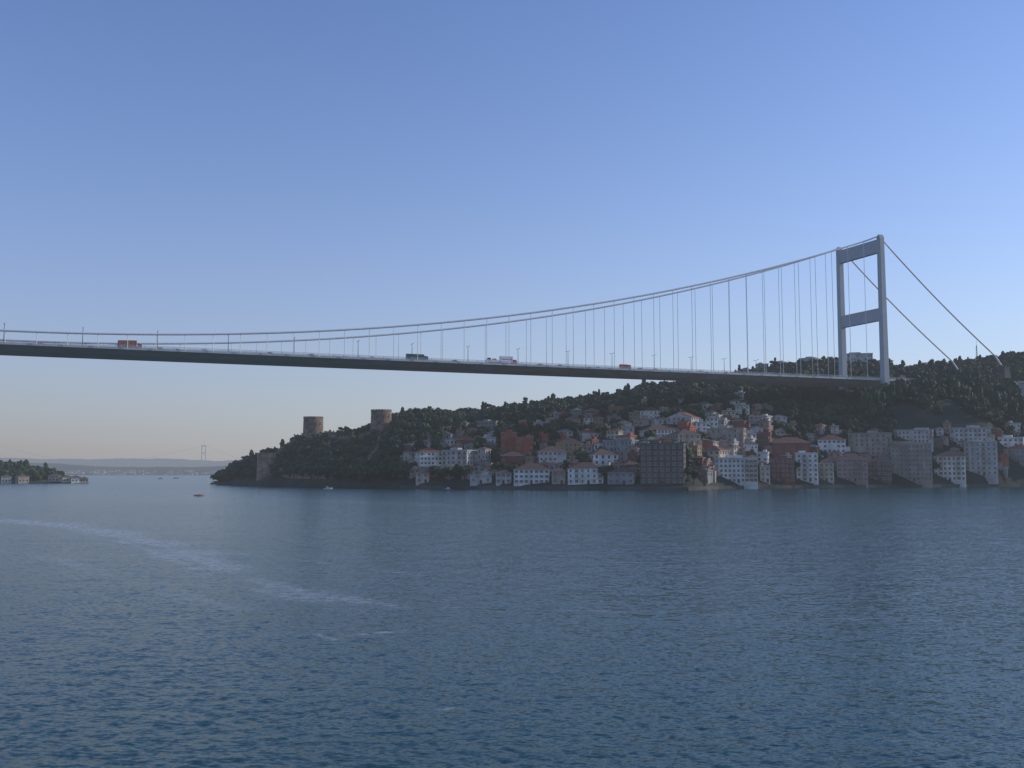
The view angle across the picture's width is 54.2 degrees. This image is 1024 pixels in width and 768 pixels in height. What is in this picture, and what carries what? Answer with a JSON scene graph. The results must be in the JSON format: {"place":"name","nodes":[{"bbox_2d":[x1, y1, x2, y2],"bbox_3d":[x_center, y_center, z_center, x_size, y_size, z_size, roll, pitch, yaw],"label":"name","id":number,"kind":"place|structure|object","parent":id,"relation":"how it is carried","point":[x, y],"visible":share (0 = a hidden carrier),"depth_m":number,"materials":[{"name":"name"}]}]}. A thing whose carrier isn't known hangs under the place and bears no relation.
{"place":"outdoors","nodes":[
{"label":"outdoors","id":0,"kind":"place"},
{"bbox_2d":[0,478,70,482],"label":"headland terrain","id":1,"kind":"structure","parent":0,"point":[37,481],"depth_m":890.42,"materials":[{"name":"green plant"}]},
{"bbox_2d":[14,474,29,482],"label":"house","id":2,"kind":"structure","parent":1,"relation":"on","point":[21,478],"depth_m":881.23,"materials":[{"name":"white paint"}]},
{"bbox_2d":[0,459,64,480],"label":"headland wood","id":3,"kind":"object","parent":1,"relation":"on","point":[17,468],"visible":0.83,"depth_m":920.24,"materials":[{"name":"green plant"}]},
{"bbox_2d":[0,458,238,466],"bbox_3d":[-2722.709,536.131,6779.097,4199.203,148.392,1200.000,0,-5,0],"label":"distant ridge","id":4,"kind":"structure","parent":0,"point":[136,462],"depth_m":6517.53,"materials":[{"name":"grey"}]},
{"bbox_2d":[29,463,225,474],"bbox_3d":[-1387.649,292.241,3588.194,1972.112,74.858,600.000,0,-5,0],"label":"distant hill","id":5,"kind":"structure","parent":0,"point":[152,470],"depth_m":3436.26,"materials":[{"name":"grey"}]},
{"bbox_2d":[65,470,215,474],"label":"distant town","id":6,"kind":"object","parent":5,"relation":"on","point":[97,472],"visible":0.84,"depth_m":3326.57},
{"bbox_2d":[0,475,1023,767],"bbox_3d":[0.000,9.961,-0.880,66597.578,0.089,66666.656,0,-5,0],"label":"water","id":7,"kind":"structure","parent":0,"point":[156,621],"depth_m":64.60,"materials":[{"name":"blue liquid"}]},
{"bbox_2d":[0,0,1023,460],"label":"sky","id":8,"kind":"structure","parent":0,"point":[167,166],"materials":[{"name":"blue"}]},
{"bbox_2d":[211,373,1023,489],"bbox_3d":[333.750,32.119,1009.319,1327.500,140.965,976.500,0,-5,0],"label":"hillside terrain","id":9,"kind":"structure","parent":0,"point":[910,416],"depth_m":684.76,"materials":[{"name":"green plant"}]},
{"bbox_2d":[256,453,275,480],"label":"fortress tower","id":10,"kind":"structure","parent":9,"relation":"on","point":[264,460],"depth_m":738.62,"materials":[{"name":"beige stone"}]},
{"bbox_2d":[275,435,301,457],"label":"fortress wall","id":11,"kind":"structure","parent":9,"relation":"on","point":[280,450],"depth_m":777.07,"materials":[{"name":"stone"}]},
{"bbox_2d":[268,464,351,478],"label":"fortress wall","id":12,"kind":"structure","parent":9,"relation":"on","point":[304,476],"depth_m":694.03,"materials":[{"name":"stone"}]},
{"bbox_2d":[303,416,322,439],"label":"fortress tower","id":13,"kind":"structure","parent":9,"relation":"on","point":[312,424],"depth_m":794.64,"materials":[{"name":"stone"}]},
{"bbox_2d":[318,430,371,441],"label":"fortress wall","id":14,"kind":"structure","parent":9,"relation":"on","point":[339,438],"depth_m":748.26,"materials":[{"name":"stone"}]},
{"bbox_2d":[367,428,381,465],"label":"fortress wall","id":15,"kind":"structure","parent":9,"relation":"on","point":[376,448],"depth_m":690.95,"materials":[{"name":"stone"}]},
{"bbox_2d":[370,409,391,430],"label":"fortress tower","id":16,"kind":"structure","parent":9,"relation":"on","point":[381,418],"depth_m":755.78,"materials":[{"name":"stone"}]},
{"bbox_2d":[399,448,413,460],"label":"house","id":17,"kind":"structure","parent":9,"relation":"on","point":[406,454],"depth_m":657.61,"materials":[{"name":"tile"}]},
{"bbox_2d":[406,466,419,478],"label":"house","id":18,"kind":"structure","parent":9,"relation":"on","point":[414,469],"depth_m":616.45,"materials":[{"name":"grey concrete"}]},
{"bbox_2d":[415,468,429,484],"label":"house","id":19,"kind":"structure","parent":9,"relation":"on","point":[422,476],"depth_m":603.97,"materials":[{"name":"tile"}]},
{"bbox_2d":[410,447,441,468],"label":"house","id":20,"kind":"structure","parent":9,"relation":"on","point":[428,457],"depth_m":626.67,"materials":[{"name":"paint"}]},
{"bbox_2d":[441,448,476,465],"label":"apartment building","id":21,"kind":"structure","parent":9,"relation":"on","point":[460,456],"depth_m":620.25,"materials":[{"name":"white paint"}]},
{"bbox_2d":[455,435,475,446],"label":"house","id":22,"kind":"structure","parent":9,"relation":"on","point":[464,439],"depth_m":664.79,"materials":[{"name":"brick"}]},
{"bbox_2d":[470,472,491,485],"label":"house","id":23,"kind":"structure","parent":9,"relation":"on","point":[483,478],"depth_m":583.38,"materials":[{"name":"concrete"}]},
{"bbox_2d":[475,447,491,463],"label":"house","id":24,"kind":"structure","parent":9,"relation":"on","point":[483,453],"depth_m":623.91,"materials":[{"name":"paint"}]},
{"bbox_2d":[477,420,497,430],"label":"house","id":25,"kind":"structure","parent":9,"relation":"on","point":[489,424],"depth_m":730.35,"materials":[{"name":"white paint"}]},
{"bbox_2d":[495,468,511,485],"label":"house","id":26,"kind":"structure","parent":9,"relation":"on","point":[503,476],"depth_m":578.31,"materials":[{"name":"paint"}]},
{"bbox_2d":[0,234,1010,391],"bbox_3d":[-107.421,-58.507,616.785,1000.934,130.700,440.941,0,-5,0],"label":"suspension bridge","id":27,"kind":"structure","parent":9,"relation":"on","point":[58,349],"depth_m":658.00,"materials":[{"name":"paint"}]},
{"bbox_2d":[117,340,141,347],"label":"truck","id":28,"kind":"object","parent":27,"relation":"on","point":[132,343],"visible":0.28,"depth_m":554.14,"materials":[{"name":"orange paint"}]},
{"bbox_2d":[406,354,427,359],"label":"truck","id":29,"kind":"object","parent":27,"relation":"on","point":[415,355],"visible":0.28,"depth_m":615.84,"materials":[{"name":"green paint"}]},
{"bbox_2d":[485,356,516,363],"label":"truck","id":30,"kind":"object","parent":27,"relation":"on","point":[504,358],"visible":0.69,"depth_m":636.40,"materials":[{"name":"white paint"}]},
{"bbox_2d":[501,430,516,451],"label":"house","id":31,"kind":"structure","parent":9,"relation":"on","point":[508,440],"depth_m":647.00,"materials":[{"name":"paint"}]},
{"bbox_2d":[500,451,524,467],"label":"house","id":32,"kind":"structure","parent":9,"relation":"on","point":[509,458],"depth_m":610.14,"materials":[{"name":"brick"}]},
{"bbox_2d":[515,435,533,454],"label":"house","id":33,"kind":"structure","parent":9,"relation":"on","point":[523,445],"depth_m":637.40,"materials":[{"name":"red concrete"}]},
{"bbox_2d":[525,455,536,463],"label":"house","id":34,"kind":"structure","parent":9,"relation":"on","point":[530,459],"depth_m":602.58,"materials":[{"name":"white concrete"}]},
{"bbox_2d":[513,463,550,485],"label":"house","id":35,"kind":"structure","parent":9,"relation":"on","point":[530,473],"depth_m":572.20,"materials":[{"name":"paint"}]},
{"bbox_2d":[537,431,548,442],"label":"house","id":36,"kind":"structure","parent":9,"relation":"on","point":[542,437],"depth_m":659.53,"materials":[{"name":"brown concrete"}]},
{"bbox_2d":[536,446,568,463],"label":"house","id":37,"kind":"structure","parent":9,"relation":"on","point":[549,454],"depth_m":598.92,"materials":[{"name":"paint"}]},
{"bbox_2d":[551,466,566,483],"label":"house","id":38,"kind":"structure","parent":9,"relation":"on","point":[558,475],"depth_m":566.83,"materials":[{"name":"paint"}]},
{"bbox_2d":[557,428,572,438],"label":"house","id":39,"kind":"structure","parent":9,"relation":"on","point":[568,433],"depth_m":662.75,"materials":[{"name":"concrete"}]},
{"bbox_2d":[555,438,583,454],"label":"house","id":40,"kind":"structure","parent":9,"relation":"on","point":[570,445],"depth_m":624.84,"materials":[{"name":"brown tile"}]},
{"bbox_2d":[567,462,603,484],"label":"house","id":41,"kind":"structure","parent":9,"relation":"on","point":[583,473],"depth_m":563.20,"materials":[{"name":"paint"}]},
{"bbox_2d":[570,428,600,441],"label":"house","id":42,"kind":"structure","parent":9,"relation":"on","point":[587,433],"depth_m":651.05,"materials":[{"name":"paint"}]},
{"bbox_2d":[582,441,593,452],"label":"house","id":43,"kind":"structure","parent":9,"relation":"on","point":[588,446],"depth_m":625.12,"materials":[{"name":"grey concrete"}]},
{"bbox_2d":[583,408,600,416],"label":"house","id":44,"kind":"structure","parent":9,"relation":"on","point":[593,411],"depth_m":722.22,"materials":[{"name":"brick"}]},
{"bbox_2d":[593,414,607,424],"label":"house","id":45,"kind":"structure","parent":9,"relation":"on","point":[598,420],"depth_m":692.01,"materials":[{"name":"tile"}]},
{"bbox_2d":[587,449,619,465],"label":"house","id":46,"kind":"structure","parent":9,"relation":"on","point":[599,457],"depth_m":596.02,"materials":[{"name":"paint"}]},
{"bbox_2d":[597,464,614,482],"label":"broadleaf tree","id":47,"kind":"object","parent":9,"relation":"on","point":[608,468],"visible":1,"depth_m":561.64,"materials":[{"name":"green plant"}]},
{"bbox_2d":[604,427,623,439],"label":"house","id":48,"kind":"structure","parent":9,"relation":"on","point":[613,433],"depth_m":645.70,"materials":[{"name":"ceramic"}]},
{"bbox_2d":[606,404,623,415],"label":"house","id":49,"kind":"structure","parent":9,"relation":"on","point":[611,407],"depth_m":731.74,"materials":[{"name":"tile"}]},
{"bbox_2d":[210,351,1023,481],"bbox_3d":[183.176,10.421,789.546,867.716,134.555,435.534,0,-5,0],"label":"hillside wood","id":50,"kind":"object","parent":9,"relation":"on","point":[966,387],"visible":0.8,"depth_m":738.48,"materials":[{"name":"green plant"}]},
{"bbox_2d":[607,467,636,484],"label":"house","id":51,"kind":"structure","parent":9,"relation":"on","point":[622,475],"depth_m":558.13,"materials":[{"name":"paint"}]},
{"bbox_2d":[602,437,641,452],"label":"apartment building","id":52,"kind":"structure","parent":9,"relation":"on","point":[625,443],"depth_m":617.50,"materials":[{"name":"white paint"}]},
{"bbox_2d":[618,448,629,461],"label":"house","id":53,"kind":"structure","parent":9,"relation":"on","point":[623,456],"depth_m":599.51,"materials":[{"name":"grey paint"}]},
{"bbox_2d":[620,424,634,434],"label":"house","id":54,"kind":"structure","parent":9,"relation":"on","point":[627,428],"depth_m":656.30,"materials":[{"name":"grey concrete"}]},
{"bbox_2d":[620,459,639,467],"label":"house","id":55,"kind":"structure","parent":9,"relation":"on","point":[629,463],"depth_m":576.96,"materials":[{"name":"grey concrete"}]},
{"bbox_2d":[627,450,637,461],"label":"house","id":56,"kind":"structure","parent":9,"relation":"on","point":[633,455],"depth_m":594.35,"materials":[{"name":"brick"}]},
{"bbox_2d":[628,410,639,420],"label":"house","id":57,"kind":"structure","parent":9,"relation":"on","point":[634,414],"depth_m":701.15,"materials":[{"name":"ceramic"}]},
{"bbox_2d":[632,416,649,426],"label":"house","id":58,"kind":"structure","parent":9,"relation":"on","point":[644,421],"depth_m":681.00,"materials":[{"name":"paint"}]},
{"bbox_2d":[639,407,663,418],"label":"house","id":59,"kind":"structure","parent":9,"relation":"on","point":[651,412],"depth_m":692.93,"materials":[{"name":"concrete"}]},
{"bbox_2d":[649,415,666,425],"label":"house","id":60,"kind":"structure","parent":9,"relation":"on","point":[658,420],"depth_m":671.67,"materials":[{"name":"white paint"}]},
{"bbox_2d":[638,425,680,436],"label":"house","id":61,"kind":"structure","parent":9,"relation":"on","point":[661,430],"depth_m":649.44,"materials":[{"name":"grey concrete"}]},
{"bbox_2d":[639,441,685,484],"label":"apartment building","id":62,"kind":"structure","parent":9,"relation":"on","point":[662,463],"depth_m":552.75,"materials":[{"name":"concrete"}]},
{"bbox_2d":[666,412,699,424],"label":"house","id":63,"kind":"structure","parent":9,"relation":"on","point":[674,418],"depth_m":664.98,"materials":[{"name":"concrete"}]},
{"bbox_2d":[668,429,701,445],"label":"house","id":64,"kind":"structure","parent":9,"relation":"on","point":[686,436],"depth_m":620.15,"materials":[{"name":"paint"}]},
{"bbox_2d":[688,442,701,456],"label":"house","id":65,"kind":"structure","parent":9,"relation":"on","point":[697,450],"depth_m":600.81,"materials":[{"name":"grey concrete"}]},
{"bbox_2d":[689,463,705,485],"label":"house","id":66,"kind":"structure","parent":9,"relation":"on","point":[702,477],"depth_m":568.58,"materials":[{"name":"concrete"}]},
{"bbox_2d":[695,419,710,432],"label":"house","id":67,"kind":"structure","parent":9,"relation":"on","point":[701,425],"depth_m":660.62,"materials":[{"name":"concrete"}]},
{"bbox_2d":[701,466,713,483],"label":"house","id":68,"kind":"structure","parent":9,"relation":"on","point":[709,476],"depth_m":579.11,"materials":[{"name":"white paint"}]},
{"bbox_2d":[704,458,717,476],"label":"house","id":69,"kind":"structure","parent":9,"relation":"on","point":[708,462],"depth_m":595.14,"materials":[{"name":"paint"}]},
{"bbox_2d":[705,414,718,427],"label":"house","id":70,"kind":"structure","parent":9,"relation":"on","point":[711,420],"depth_m":684.49,"materials":[{"name":"paint"}]},
{"bbox_2d":[705,410,722,419],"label":"house","id":71,"kind":"structure","parent":9,"relation":"on","point":[712,412],"depth_m":697.65,"materials":[{"name":"concrete"}]},
{"bbox_2d":[702,445,729,459],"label":"house","id":72,"kind":"structure","parent":9,"relation":"on","point":[712,452],"depth_m":619.52,"materials":[{"name":"white paint"}]},
{"bbox_2d":[718,418,732,427],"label":"house","id":73,"kind":"structure","parent":9,"relation":"on","point":[724,422],"depth_m":683.82,"materials":[{"name":"paint"}]},
{"bbox_2d":[706,426,746,446],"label":"apartment building","id":74,"kind":"structure","parent":9,"relation":"on","point":[727,433],"depth_m":655.69,"materials":[{"name":"paint"}]},
{"bbox_2d":[720,408,739,417],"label":"house","id":75,"kind":"structure","parent":9,"relation":"on","point":[727,411],"depth_m":705.77,"materials":[{"name":"concrete"}]},
{"bbox_2d":[725,445,739,454],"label":"house","id":76,"kind":"structure","parent":9,"relation":"on","point":[734,449],"depth_m":635.89,"materials":[{"name":"paint"}]},
{"bbox_2d":[713,455,758,488],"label":"apartment building","id":77,"kind":"structure","parent":9,"relation":"on","point":[740,470],"depth_m":597.23,"materials":[{"name":"paint"}]},
{"bbox_2d":[731,417,750,430],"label":"house","id":78,"kind":"structure","parent":9,"relation":"on","point":[739,423],"depth_m":686.01,"materials":[{"name":"brick"}]},
{"bbox_2d":[735,403,749,414],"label":"house","id":79,"kind":"structure","parent":9,"relation":"on","point":[739,408],"depth_m":724.16,"materials":[{"name":"white concrete"}]},
{"bbox_2d":[742,441,757,451],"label":"house","id":80,"kind":"structure","parent":9,"relation":"on","point":[748,445],"depth_m":651.21,"materials":[{"name":"white paint"}]},
{"bbox_2d":[747,414,761,423],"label":"house","id":81,"kind":"structure","parent":9,"relation":"on","point":[752,419],"depth_m":702.18,"materials":[{"name":"paint"}]},
{"bbox_2d":[746,425,763,432],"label":"house","id":82,"kind":"structure","parent":9,"relation":"on","point":[755,428],"depth_m":680.46,"materials":[{"name":"paint"}]},
{"bbox_2d":[756,450,768,463],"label":"house","id":83,"kind":"structure","parent":9,"relation":"on","point":[764,455],"depth_m":635.15,"materials":[{"name":"white paint"}]},
{"bbox_2d":[755,430,771,438],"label":"house","id":84,"kind":"structure","parent":9,"relation":"on","point":[764,433],"depth_m":670.74,"materials":[{"name":"brick"}]},
{"bbox_2d":[759,463,769,484],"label":"house","id":85,"kind":"structure","parent":9,"relation":"on","point":[764,472],"depth_m":612.84,"materials":[{"name":"paint"}]},
{"bbox_2d":[757,436,772,448],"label":"house","id":86,"kind":"structure","parent":9,"relation":"on","point":[764,441],"depth_m":660.40,"materials":[{"name":"paint"}]},
{"bbox_2d":[772,414,786,422],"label":"house","id":87,"kind":"structure","parent":9,"relation":"on","point":[779,417],"depth_m":714.26,"materials":[{"name":"paint"}]},
{"bbox_2d":[772,426,788,435],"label":"house","id":88,"kind":"structure","parent":9,"relation":"on","point":[780,431],"depth_m":690.28,"materials":[{"name":"concrete"}]},
{"bbox_2d":[769,455,794,487],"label":"house","id":89,"kind":"structure","parent":9,"relation":"on","point":[782,468],"depth_m":618.86,"materials":[{"name":"brick"}]},
{"bbox_2d":[771,437,813,460],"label":"house","id":90,"kind":"structure","parent":9,"relation":"on","point":[784,445],"depth_m":650.91,"materials":[{"name":"brick"}]},
{"bbox_2d":[794,451,818,484],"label":"apartment building","id":91,"kind":"structure","parent":9,"relation":"on","point":[807,470],"depth_m":627.32,"materials":[{"name":"paint"}]},
{"bbox_2d":[815,423,826,433],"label":"house","id":92,"kind":"structure","parent":9,"relation":"on","point":[820,428],"depth_m":699.86,"materials":[{"name":"grey concrete"}]},
{"bbox_2d":[818,459,834,483],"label":"house","id":93,"kind":"structure","parent":9,"relation":"on","point":[826,470],"depth_m":632.22,"materials":[{"name":"paint"}]},
{"bbox_2d":[816,435,849,452],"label":"house","id":94,"kind":"structure","parent":9,"relation":"on","point":[829,443],"depth_m":672.97,"materials":[{"name":"paint"}]},
{"bbox_2d":[828,423,842,433],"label":"house","id":95,"kind":"structure","parent":9,"relation":"on","point":[833,428],"depth_m":700.04,"materials":[{"name":"concrete"}]},
{"bbox_2d":[827,449,843,459],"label":"house","id":96,"kind":"structure","parent":9,"relation":"on","point":[832,455],"depth_m":660.88,"materials":[{"name":"tile"}]},
{"bbox_2d":[833,454,867,487],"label":"apartment building","id":97,"kind":"structure","parent":9,"relation":"on","point":[852,467],"depth_m":637.76,"materials":[{"name":"paint"}]},
{"bbox_2d":[847,352,872,362],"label":"house","id":98,"kind":"structure","parent":9,"relation":"on","point":[856,356],"depth_m":923.89,"materials":[{"name":"concrete"}]},
{"bbox_2d":[848,430,896,459],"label":"apartment building","id":99,"kind":"structure","parent":9,"relation":"on","point":[875,443],"depth_m":674.53,"materials":[{"name":"concrete"}]},
{"bbox_2d":[868,456,891,484],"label":"house","id":100,"kind":"structure","parent":9,"relation":"on","point":[879,468],"depth_m":643.89,"materials":[{"name":"concrete"}]},
{"bbox_2d":[890,441,932,486],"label":"apartment building","id":101,"kind":"structure","parent":9,"relation":"on","point":[911,460],"depth_m":652.24,"materials":[{"name":"concrete"}]},
{"bbox_2d":[894,428,933,451],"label":"apartment building","id":102,"kind":"structure","parent":9,"relation":"on","point":[921,435],"depth_m":698.02,"materials":[{"name":"white paint"}]},
{"bbox_2d":[933,437,942,449],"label":"house","id":103,"kind":"structure","parent":9,"relation":"on","point":[937,442],"depth_m":695.79,"materials":[{"name":"grey concrete"}]},
{"bbox_2d":[933,451,965,486],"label":"house","id":104,"kind":"structure","parent":9,"relation":"on","point":[952,468],"depth_m":665.80,"materials":[{"name":"paint"}]},
{"bbox_2d":[949,425,994,441],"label":"apartment building","id":105,"kind":"structure","parent":9,"relation":"on","point":[972,432],"depth_m":696.39,"materials":[{"name":"paint"}]},
{"bbox_2d":[964,440,997,483],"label":"apartment building","id":106,"kind":"structure","parent":9,"relation":"on","point":[981,457],"depth_m":676.83,"materials":[{"name":"paint"}]},
{"bbox_2d":[997,453,1008,465],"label":"house","id":107,"kind":"structure","parent":9,"relation":"on","point":[1003,458],"depth_m":685.88,"materials":[{"name":"red paint"}]},
{"bbox_2d":[998,459,1008,477],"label":"house","id":108,"kind":"structure","parent":9,"relation":"on","point":[1003,468],"depth_m":682.13,"materials":[{"name":"paint"}]},
{"bbox_2d":[997,435,1023,449],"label":"house","id":109,"kind":"structure","parent":9,"relation":"on","point":[1007,441],"depth_m":700.73,"materials":[{"name":"concrete"}]},
{"bbox_2d":[1003,445,1023,466],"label":"house","id":110,"kind":"structure","parent":9,"relation":"on","point":[1014,453],"depth_m":691.37,"materials":[{"name":"paint"}]},
{"bbox_2d":[400,484,1023,489],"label":"quay","id":111,"kind":"structure","parent":0,"point":[665,488],"depth_m":587.42,"materials":[{"name":"concrete"}]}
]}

